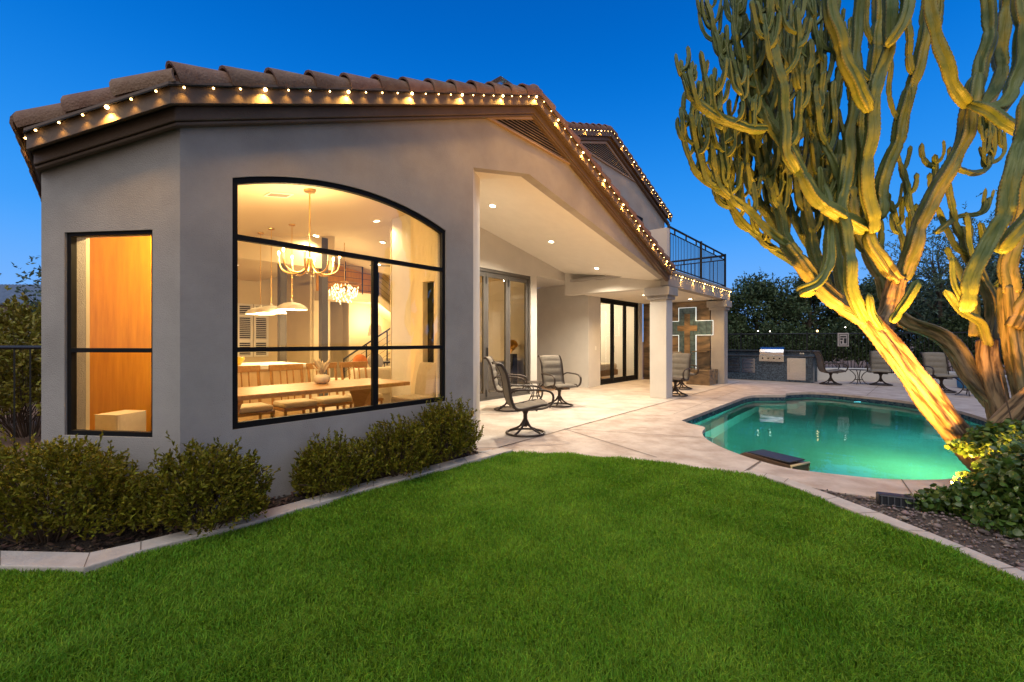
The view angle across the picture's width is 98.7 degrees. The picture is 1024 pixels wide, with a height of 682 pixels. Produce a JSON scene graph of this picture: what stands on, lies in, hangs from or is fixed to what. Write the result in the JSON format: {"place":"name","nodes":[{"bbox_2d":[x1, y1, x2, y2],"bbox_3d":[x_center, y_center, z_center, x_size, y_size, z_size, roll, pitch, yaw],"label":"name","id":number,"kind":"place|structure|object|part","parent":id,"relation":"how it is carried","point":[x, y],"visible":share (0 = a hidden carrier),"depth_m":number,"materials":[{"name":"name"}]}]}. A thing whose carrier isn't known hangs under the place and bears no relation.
{"place":"outdoors","nodes":[
{"label":"outdoors","id":0,"kind":"place"},
{"bbox_2d":[0,284,40,339],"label":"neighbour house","id":1,"kind":"structure","parent":0,"point":[4,293],"depth_m":26.53,"materials":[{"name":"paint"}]},
{"bbox_2d":[238,362,305,421],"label":"kitchen island","id":2,"kind":"structure","parent":0,"point":[264,374],"depth_m":7.08,"materials":[{"name":"brown wood"}]},
{"bbox_2d":[238,357,244,364],"bbox_3d":[-4.331,0.320,6.931,0.207,0.130,0.210,0,0,41],"label":"fruit bowl","id":3,"kind":"object","parent":2,"relation":"on","point":[241,360],"visible":0.41,"depth_m":6.90,"materials":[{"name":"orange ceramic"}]},
{"bbox_2d":[0,342,1005,506],"bbox_3d":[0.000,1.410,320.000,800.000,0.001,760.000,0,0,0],"label":"ground","id":4,"kind":"structure","parent":0,"point":[38,437],"depth_m":7.26,"materials":[{"name":"brown soil"}]},
{"bbox_2d":[0,319,40,437],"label":"desert shrub","id":5,"kind":"object","parent":4,"relation":"on","point":[6,378],"visible":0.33,"depth_m":6.05,"materials":[{"name":"green plant"}]},
{"bbox_2d":[0,292,40,424],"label":"desert shrub","id":6,"kind":"object","parent":4,"relation":"on","point":[18,313],"visible":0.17,"depth_m":7.13,"materials":[{"name":"green plant"}]},
{"bbox_2d":[0,345,40,463],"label":"iron fence","id":7,"kind":"object","parent":4,"relation":"on","point":[14,347],"visible":0.27,"depth_m":4.44,"materials":[{"name":"black metal"}]},
{"bbox_2d":[0,255,40,336],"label":"slim tree","id":8,"kind":"object","parent":4,"relation":"on","point":[37,281],"visible":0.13,"depth_m":9.15,"materials":[{"name":"green plant"}]},
{"bbox_2d":[0,285,40,377],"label":"desert shrub","id":9,"kind":"object","parent":4,"relation":"on","point":[13,296],"visible":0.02,"depth_m":10.04,"materials":[{"name":"green plant"}]},
{"bbox_2d":[0,448,476,552],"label":"mulch bed","id":10,"kind":"object","parent":4,"relation":"on","point":[66,544],"visible":0.03,"depth_m":3.00,"materials":[{"name":"brown soil"}]},
{"bbox_2d":[0,424,153,544],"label":"shrub","id":11,"kind":"object","parent":10,"relation":"on","point":[19,502],"visible":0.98,"depth_m":2.86,"materials":[{"name":"green plant"}]},
{"bbox_2d":[110,431,280,536],"bbox_3d":[-2.217,0.983,3.076,1.022,0.744,0.674,0,0,-11],"label":"shrub","id":12,"kind":"object","parent":10,"relation":"on","point":[237,490],"visible":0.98,"depth_m":2.99,"materials":[{"name":"green plant"}]},
{"bbox_2d":[288,427,381,498],"bbox_3d":[-1.550,1.052,3.881,0.770,0.604,0.626,0,0,-34],"label":"shrub","id":13,"kind":"object","parent":10,"relation":"on","point":[332,473],"visible":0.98,"depth_m":3.75,"materials":[{"name":"green plant"}]},
{"bbox_2d":[352,412,437,478],"bbox_3d":[-1.127,1.023,4.295,0.931,0.662,0.667,0,0,-43],"label":"shrub","id":14,"kind":"object","parent":10,"relation":"on","point":[415,454],"visible":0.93,"depth_m":4.19,"materials":[{"name":"green plant"}]},
{"bbox_2d":[409,392,483,463],"bbox_3d":[-0.704,0.955,4.885,0.711,0.798,1.050,0,0,44],"label":"shrub","id":15,"kind":"object","parent":10,"relation":"on","point":[456,434],"visible":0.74,"depth_m":4.76,"materials":[{"name":"green plant"}]},
{"bbox_2d":[470,411,489,452],"bbox_3d":[-0.411,1.095,5.327,0.317,0.470,0.143,0,0,35],"label":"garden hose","id":16,"kind":"object","parent":10,"relation":"on","point":[474,449],"visible":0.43,"depth_m":5.26,"materials":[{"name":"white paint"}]},
{"bbox_2d":[0,447,512,574],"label":"kerb","id":17,"kind":"structure","parent":4,"relation":"on","point":[82,562],"depth_m":2.88,"materials":[{"name":"concrete"}]},
{"bbox_2d":[9,60,731,521],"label":"house","id":18,"kind":"structure","parent":4,"relation":"on","point":[189,174],"depth_m":5.09,"materials":[{"name":"paint"}]},
{"bbox_2d":[23,85,168,132],"bbox_3d":[-2.918,-1.622,3.077,1.144,0.266,0.024,0,0,7],"label":"light string","id":19,"kind":"object","parent":18,"relation":"attached to","point":[106,106],"visible":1,"depth_m":3.07,"materials":[{"name":"glass"},{"name":"plastic"}]},
{"bbox_2d":[67,230,151,436],"bbox_3d":[-3.024,-0.054,3.335,0.743,1.541,0.040,0,0,7],"label":"bay window","id":20,"kind":"structure","parent":18,"relation":"in","point":[72,349],"depth_m":3.36,"materials":[{"name":"brown metal"}]},
{"bbox_2d":[90,236,150,430],"bbox_3d":[-3.900,0.018,4.559,0.775,2.575,0.335,0,0,7],"label":"wardrobe","id":21,"kind":"object","parent":18,"relation":"on","point":[120,292],"visible":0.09,"depth_m":4.39,"materials":[{"name":"orange wood"}]},
{"bbox_3d":[-3.918,0.013,4.399,0.695,2.485,0.014,0,0,7],"label":"door","id":22,"kind":"part","parent":21,"relation":"part of","materials":[{"name":"orange wood"}]},
{"bbox_2d":[95,410,145,430],"bbox_3d":[-3.554,0.978,4.003,0.240,0.655,0.280,0,0,7],"label":"ottoman","id":23,"kind":"object","parent":18,"relation":"on","point":[127,420],"visible":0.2,"depth_m":3.92,"materials":[{"name":"beige fabric"}]},
{"bbox_2d":[238,365,274,418],"bbox_3d":[-3.303,0.813,5.495,0.512,0.986,0.450,0,0,41],"label":"dining chair","id":24,"kind":"object","parent":18,"relation":"on","point":[259,408],"visible":0.45,"depth_m":5.48,"materials":[{"name":"brown wood"}]},
{"bbox_2d":[245,232,275,314],"bbox_3d":[-4.503,-1.207,7.882,0.480,1.469,0.480,0,0,41],"label":"pendant lamp","id":25,"kind":"object","parent":18,"relation":"hanging from","point":[252,311],"visible":0.61,"depth_m":7.88,"materials":[{"name":"white metal"}]},
{"bbox_2d":[255,228,286,313],"bbox_3d":[-4.155,-1.211,7.596,0.480,1.465,0.480,0,0,41],"label":"pendant lamp","id":26,"kind":"object","parent":18,"relation":"hanging from","point":[270,309],"visible":0.94,"depth_m":7.55,"materials":[{"name":"white metal"}]},
{"bbox_2d":[263,192,293,197],"bbox_3d":[-2.868,-1.794,5.411,0.200,0.012,0.280,0,10,41],"label":"air vent","id":27,"kind":"object","parent":18,"relation":"attached to","point":[278,195],"visible":1,"depth_m":5.40,"materials":[{"name":"white paint"}]},
{"bbox_2d":[276,224,307,310],"bbox_3d":[-3.711,-1.247,7.422,0.480,1.447,0.480,0,0,41],"label":"pendant lamp","id":28,"kind":"object","parent":18,"relation":"hanging from","point":[293,306],"visible":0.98,"depth_m":7.30,"materials":[{"name":"white paint"}]},
{"bbox_2d":[269,364,318,416],"bbox_3d":[-2.938,0.813,5.920,0.512,0.986,0.450,0,0,41],"label":"dining chair","id":29,"kind":"object","parent":18,"relation":"on","point":[303,403],"visible":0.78,"depth_m":5.88,"materials":[{"name":"brown wood"}]},
{"bbox_2d":[277,188,340,276],"bbox_3d":[-2.459,-1.322,5.350,0.662,1.040,0.662,0,0,-38],"label":"chandelier","id":30,"kind":"object","parent":18,"relation":"hanging from","point":[309,264],"visible":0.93,"depth_m":5.34,"materials":[{"name":"gold metal"}]},
{"bbox_2d":[238,378,409,413],"bbox_3d":[-2.540,0.922,5.195,0.920,0.765,2.560,0,0,41],"label":"dining table","id":31,"kind":"object","parent":18,"relation":"on","point":[359,390],"visible":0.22,"depth_m":5.22,"materials":[{"name":"brown wood"}]},
{"bbox_2d":[313,374,329,383],"bbox_3d":[-2.405,0.479,5.567,0.200,0.120,0.200,0,0,41],"label":"vase","id":32,"kind":"object","parent":31,"relation":"on","point":[321,379],"visible":0.99,"depth_m":5.50,"materials":[{"name":"beige ceramic"}]},
{"bbox_2d":[313,358,329,373],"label":"pampas grass","id":33,"kind":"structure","parent":32,"relation":"in","point":[322,368],"depth_m":5.54,"materials":[{"name":"beige plant"}]},
{"bbox_2d":[306,362,352,412],"bbox_3d":[-2.613,0.813,6.299,0.512,0.986,0.450,0,0,41],"label":"dining chair","id":34,"kind":"object","parent":18,"relation":"on","point":[337,400],"visible":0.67,"depth_m":6.24,"materials":[{"name":"brown wood"}]},
{"bbox_2d":[232,177,444,429],"bbox_3d":[-1.525,-0.395,4.350,0.050,2.200,2.210,0,0,41],"label":"arched window","id":35,"kind":"structure","parent":18,"relation":"in","point":[440,233],"depth_m":4.18,"materials":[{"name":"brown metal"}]},
{"bbox_2d":[328,243,359,303],"bbox_3d":[-3.805,-1.527,9.999,0.680,1.406,0.680,0,0,41],"label":"crystal chandelier","id":36,"kind":"object","parent":18,"relation":"hanging from","point":[344,284],"visible":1,"depth_m":9.96,"materials":[{"name":"beige"}]},
{"bbox_2d":[168,84,537,97],"bbox_3d":[-0.974,-2.607,4.613,0.027,1.718,4.227,0,0,41],"label":"light string","id":37,"kind":"object","parent":18,"relation":"attached to","point":[265,89],"visible":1,"depth_m":3.87,"materials":[{"name":"glowing glass bulbs"},{"name":"plastic wire"}]},
{"bbox_2d":[328,366,389,407],"bbox_3d":[-2.425,0.895,8.682,0.890,0.820,2.080,0,0,41],"label":"sofa","id":38,"kind":"object","parent":18,"relation":"on","point":[383,372],"visible":0.05,"depth_m":8.04,"materials":[{"name":"beige fabric"}]},
{"bbox_2d":[353,354,367,367],"bbox_3d":[-2.814,0.390,8.160,0.168,0.300,0.295,-14,-26,36],"label":"cushion","id":39,"kind":"object","parent":38,"relation":"on","point":[359,357],"visible":0.56,"depth_m":8.10,"materials":[{"name":"orange fabric"}]},
{"bbox_2d":[368,354,382,366],"bbox_3d":[-2.606,0.390,8.402,0.168,0.320,0.315,-15,1,42],"label":"cushion","id":40,"kind":"object","parent":38,"relation":"on","point":[380,361],"visible":0.37,"depth_m":8.37,"materials":[{"name":"grey fabric"}]},
{"bbox_2d":[339,361,383,408],"bbox_3d":[-2.287,0.813,6.679,0.512,0.986,0.450,0,0,41],"label":"dining chair","id":41,"kind":"object","parent":18,"relation":"on","point":[358,364],"visible":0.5,"depth_m":6.74,"materials":[{"name":"brown wood"}]},
{"bbox_2d":[368,325,381,335],"bbox_3d":[-3.840,0.430,12.337,0.400,1.750,0.400,0,0,0],"label":"floor lamp","id":42,"kind":"object","parent":18,"relation":"on","point":[379,331],"visible":0.3,"depth_m":12.23,"materials":[{"name":"beige metal"}]},
{"bbox_2d":[391,362,435,402],"bbox_3d":[-1.403,0.815,6.472,0.480,0.980,0.578,0,0,41],"label":"upholstered chair","id":43,"kind":"object","parent":18,"relation":"on","point":[425,386],"visible":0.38,"depth_m":6.54,"materials":[{"name":"beige fabric"}]},
{"bbox_2d":[428,282,433,362],"bbox_3d":[-1.260,-0.140,7.115,0.280,1.620,0.040,0,0,41],"label":"slot window","id":44,"kind":"structure","parent":18,"relation":"in","point":[430,285],"depth_m":7.13,"materials":[{"name":"black glass"}]},
{"bbox_2d":[480,360,518,390],"bbox_3d":[-0.622,0.895,11.088,0.890,0.820,1.630,0,0,41],"label":"sofa","id":45,"kind":"object","parent":18,"relation":"on","point":[490,385],"visible":0.19,"depth_m":10.57,"materials":[{"name":"beige fabric"}]},
{"bbox_2d":[480,267,529,400],"bbox_3d":[-0.854,-0.146,9.640,0.125,2.968,3.900,0,0,41],"label":"patio door","id":46,"kind":"structure","parent":18,"relation":"in","point":[486,273],"depth_m":10.43,"materials":[{"name":"grey glass"}]},
{"bbox_2d":[510,340,517,384],"bbox_3d":[0.007,0.640,11.168,0.180,1.330,0.394,0,0,41],"label":"gold sculpture","id":47,"kind":"object","parent":18,"relation":"on","point":[513,346],"visible":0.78,"depth_m":11.10,"materials":[{"name":"black metal"}]},
{"bbox_2d":[541,97,674,270],"bbox_3d":[2.063,-2.539,8.149,0.028,1.853,5.103,0,0,41],"label":"light string","id":48,"kind":"object","parent":18,"relation":"attached to","point":[602,176],"visible":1,"depth_m":7.53,"materials":[{"name":"glass bulbs"},{"name":"plastic wire"}]},
{"bbox_2d":[601,363,617,376],"bbox_3d":[2.492,0.763,15.565,2.000,0.850,1.650,0,0,41],"label":"bed","id":49,"kind":"object","parent":18,"relation":"on","point":[605,369],"visible":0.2,"depth_m":15.02,"materials":[{"name":"beige fabric"}]},
{"bbox_2d":[600,297,637,384],"bbox_3d":[3.463,-0.006,14.328,0.125,2.688,2.700,0,0,41],"label":"patio door","id":50,"kind":"structure","parent":18,"relation":"in","point":[612,302],"depth_m":14.53,"materials":[{"name":"black metal"}]},
{"bbox_2d":[613,131,671,216],"bbox_3d":[4.666,-5.603,15.280,0.028,1.632,4.852,0,0,41],"label":"light string","id":51,"kind":"object","parent":18,"relation":"attached to","point":[643,175],"visible":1,"depth_m":15.10,"materials":[{"name":"glass bulbs"},{"name":"plastic wire"}]},
{"bbox_2d":[728,324,746,349],"bbox_3d":[8.695,0.229,18.834,3.004,2.252,2.457,0,0,0],"label":"hedge shrub","id":52,"kind":"object","parent":4,"relation":"on","point":[737,342],"visible":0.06,"depth_m":18.51,"materials":[{"name":"green plant"}]},
{"bbox_2d":[728,288,755,349],"bbox_3d":[9.780,-0.695,21.820,4.348,4.239,4.600,0,0,19],"label":"tree","id":53,"kind":"object","parent":4,"relation":"on","point":[734,321],"visible":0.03,"depth_m":20.68,"materials":[{"name":"green plant"}]},
{"bbox_2d":[728,269,810,349],"bbox_3d":[11.848,-1.066,21.523,5.172,4.979,4.723,0,0,0],"label":"tree","id":54,"kind":"object","parent":4,"relation":"on","point":[756,293],"visible":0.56,"depth_m":20.66,"materials":[{"name":"green plant"}]},
{"bbox_2d":[748,320,825,358],"bbox_3d":[11.228,0.232,18.076,3.068,2.245,2.647,0,0,26],"label":"hedge shrub","id":55,"kind":"object","parent":4,"relation":"on","point":[790,328],"visible":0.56,"depth_m":17.80,"materials":[{"name":"green plant"}]},
{"bbox_2d":[762,272,877,359],"bbox_3d":[14.722,-1.133,21.482,5.095,5.112,4.737,0,0,0],"label":"tree","id":56,"kind":"object","parent":4,"relation":"on","point":[813,322],"visible":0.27,"depth_m":21.16,"materials":[{"name":"green plant"}]},
{"bbox_2d":[816,316,877,367],"bbox_3d":[13.561,0.152,17.798,3.104,2.405,2.672,0,0,0],"label":"hedge shrub","id":57,"kind":"object","parent":4,"relation":"on","point":[854,354],"visible":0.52,"depth_m":17.25,"materials":[{"name":"green plant"}]},
{"bbox_2d":[674,0,1023,473],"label":"candelabra cactus","id":58,"kind":"object","parent":4,"relation":"on","point":[774,68],"visible":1,"depth_m":4.64,"materials":[{"name":"green plant"}]},
{"bbox_2d":[943,373,1023,458],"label":"ivy plant","id":59,"kind":"object","parent":58,"relation":"attached to","point":[971,444],"visible":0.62,"depth_m":4.04,"materials":[{"name":"green plant"}]},
{"bbox_2d":[728,332,1000,370],"bbox_3d":[12.060,0.560,13.821,4.563,1.780,13.962,0,0,-27],"label":"iron fence","id":60,"kind":"object","parent":4,"relation":"on","point":[806,333],"visible":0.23,"depth_m":16.24,"materials":[{"name":"black metal"}]},
{"bbox_2d":[838,333,848,345],"bbox_3d":[11.823,-0.048,15.704,0.400,0.480,0.015,0,0,0],"label":"pool sign","id":61,"kind":"object","parent":60,"relation":"attached to","point":[843,339],"visible":1,"depth_m":15.70,"materials":[{"name":"white metal"}]},
{"bbox_2d":[743,470,1023,582],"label":"kerb","id":62,"kind":"structure","parent":4,"relation":"on","point":[891,521],"depth_m":3.21,"materials":[{"name":"concrete"}]},
{"bbox_2d":[821,274,953,358],"bbox_3d":[16.888,-0.945,19.996,4.902,5.043,4.869,0,0,24],"label":"tree","id":63,"kind":"object","parent":4,"relation":"on","point":[872,291],"visible":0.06,"depth_m":19.29,"materials":[{"name":"green plant"}]},
{"bbox_2d":[824,491,1023,566],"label":"gravel bed","id":64,"kind":"object","parent":4,"relation":"on","point":[988,550],"visible":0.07,"depth_m":3.15,"materials":[{"name":"gravel"}]},
{"bbox_2d":[876,491,915,508],"bbox_3d":[3.168,1.314,3.636,0.240,0.092,0.106,0,0,24],"label":"floodlight","id":65,"kind":"object","parent":64,"relation":"on","point":[890,499],"visible":0.98,"depth_m":3.61,"materials":[{"name":"black plastic"}]},
{"bbox_2d":[905,425,1023,539],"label":"ivy plant","id":66,"kind":"object","parent":64,"relation":"on","point":[992,494],"visible":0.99,"depth_m":3.34,"materials":[{"name":"green plant"}]},
{"bbox_2d":[858,192,1023,362],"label":"desert tree","id":67,"kind":"object","parent":4,"relation":"on","point":[937,281],"visible":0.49,"depth_m":15.98,"materials":[{"name":"green plant"}]},
{"bbox_2d":[910,315,1004,370],"bbox_3d":[15.775,0.025,15.639,3.200,2.661,2.691,0,0,0],"label":"hedge shrub","id":68,"kind":"object","parent":4,"relation":"on","point":[959,327],"visible":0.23,"depth_m":15.47,"materials":[{"name":"green plant"}]},
{"bbox_2d":[914,255,1023,346],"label":"tree","id":69,"kind":"object","parent":4,"relation":"on","point":[960,317],"visible":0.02,"depth_m":17.13,"materials":[{"name":"green plant"}]},
{"bbox_2d":[936,190,1023,310],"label":"desert tree","id":70,"kind":"object","parent":4,"relation":"on","point":[1020,261],"visible":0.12,"depth_m":15.67,"materials":[{"name":"green plant"}]},
{"bbox_2d":[0,449,1023,681],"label":"grass","id":71,"kind":"structure","parent":0,"point":[656,551],"depth_m":2.30,"materials":[{"name":"green plant"}]},
{"bbox_2d":[0,0,1023,341],"label":"sky","id":72,"kind":"structure","parent":0,"point":[611,63],"materials":[{"name":"blue"}]},
{"bbox_2d":[477,379,1010,498],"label":"pool deck","id":73,"kind":"structure","parent":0,"point":[663,432],"depth_m":6.29,"materials":[{"name":"concrete"}]},
{"bbox_2d":[475,379,739,447],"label":"patio slab","id":74,"kind":"structure","parent":73,"relation":"on","point":[628,396],"depth_m":8.77,"materials":[{"name":"beige concrete"}]},
{"bbox_2d":[483,356,527,411],"bbox_3d":[-0.122,0.822,8.624,0.814,1.042,0.660,0,0,6],"label":"swivel chair","id":75,"kind":"object","parent":74,"relation":"on","point":[498,388],"visible":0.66,"depth_m":8.46,"materials":[{"name":"fabric"}]},
{"bbox_2d":[491,361,554,436],"bbox_3d":[0.138,0.822,6.399,0.814,1.042,0.660,0,0,-11],"label":"swivel chair","id":76,"kind":"object","parent":74,"relation":"on","point":[524,407],"visible":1,"depth_m":6.25,"materials":[{"name":"fabric"}]},
{"bbox_2d":[523,381,542,399],"bbox_3d":[0.512,1.119,9.649,0.552,0.448,0.552,0,0,0],"label":"side table","id":77,"kind":"object","parent":74,"relation":"on","point":[535,382],"visible":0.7,"depth_m":9.59,"materials":[{"name":"metal"}]},
{"bbox_2d":[538,355,581,407],"bbox_3d":[0.960,0.822,9.203,0.660,1.042,0.814,0,0,-25],"label":"swivel chair","id":78,"kind":"object","parent":74,"relation":"on","point":[552,373],"visible":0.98,"depth_m":9.33,"materials":[{"name":"fabric"}]},
{"bbox_2d":[672,353,691,396],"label":"swivel chair","id":79,"kind":"object","parent":74,"relation":"on","point":[681,368],"visible":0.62,"depth_m":11.02,"materials":[{"name":"fabric"}]},
{"bbox_2d":[672,351,698,389],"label":"swivel chair","id":80,"kind":"object","parent":74,"relation":"on","point":[682,383],"visible":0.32,"depth_m":12.34,"materials":[{"name":"metal"}]},
{"bbox_2d":[728,349,820,382],"bbox_3d":[8.886,0.833,15.366,3.040,1.026,1.020,0,0,41],"label":"outdoor kitchen","id":81,"kind":"object","parent":73,"relation":"on","point":[798,366],"visible":0.81,"depth_m":14.85,"materials":[{"name":"grey stone"}]},
{"bbox_2d":[759,347,785,361],"bbox_3d":[8.889,0.445,15.002,0.740,0.490,0.608,0,0,41],"label":"grill","id":82,"kind":"object","parent":81,"relation":"on","point":[774,354],"visible":0.95,"depth_m":14.81,"materials":[{"name":"silver metal"}]},
{"bbox_2d":[787,358,805,380],"bbox_3d":[9.286,0.920,14.375,0.520,0.720,0.038,0,0,41],"label":"fridge door","id":83,"kind":"structure","parent":81,"relation":"in","point":[796,367],"depth_m":14.37,"materials":[{"name":"silver metal"}]},
{"bbox_2d":[740,449,809,470],"bbox_3d":[2.985,1.386,5.041,0.320,0.168,0.649,0,0,-26],"label":"board","id":84,"kind":"object","parent":73,"relation":"on","point":[779,459],"visible":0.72,"depth_m":4.90,"materials":[{"name":"grey"}]},
{"bbox_2d":[811,351,847,384],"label":"swivel chair","id":85,"kind":"object","parent":73,"relation":"on","point":[820,361],"visible":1,"depth_m":13.60,"materials":[{"name":"fabric"}]},
{"bbox_2d":[687,394,987,436],"bbox_3d":[5.859,2.027,7.809,4.077,1.345,8.568,0,0,41],"label":"pool basin","id":86,"kind":"object","parent":73,"relation":"in","point":[821,396],"visible":0.06,"depth_m":10.41,"materials":[{"name":"tile"}]},
{"bbox_2d":[848,369,866,383],"bbox_3d":[10.843,1.119,13.763,0.552,0.448,0.552,0,0,-17],"label":"side table","id":87,"kind":"object","parent":73,"relation":"on","point":[859,379],"visible":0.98,"depth_m":13.81,"materials":[{"name":"metal"}]},
{"bbox_2d":[867,351,893,385],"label":"swivel chair","id":88,"kind":"object","parent":73,"relation":"on","point":[877,364],"visible":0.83,"depth_m":13.62,"materials":[{"name":"fabric"}]},
{"bbox_2d":[818,368,1010,391],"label":"garden wall","id":89,"kind":"structure","parent":73,"relation":"on","point":[848,375],"depth_m":14.89,"materials":[{"name":"white paint"}]},
{"bbox_2d":[920,352,956,392],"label":"swivel chair","id":90,"kind":"object","parent":73,"relation":"on","point":[934,365],"visible":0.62,"depth_m":11.89,"materials":[{"name":"fabric"}]},
{"bbox_2d":[954,376,969,395],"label":"swivel chair","id":91,"kind":"object","parent":73,"relation":"on","point":[966,390],"visible":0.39,"depth_m":10.89,"materials":[{"name":"metal"}]},
{"bbox_2d":[692,397,991,479],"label":"water","id":92,"kind":"structure","parent":0,"point":[852,438],"depth_m":6.82,"materials":[{"name":"teal liquid"}]}
]}

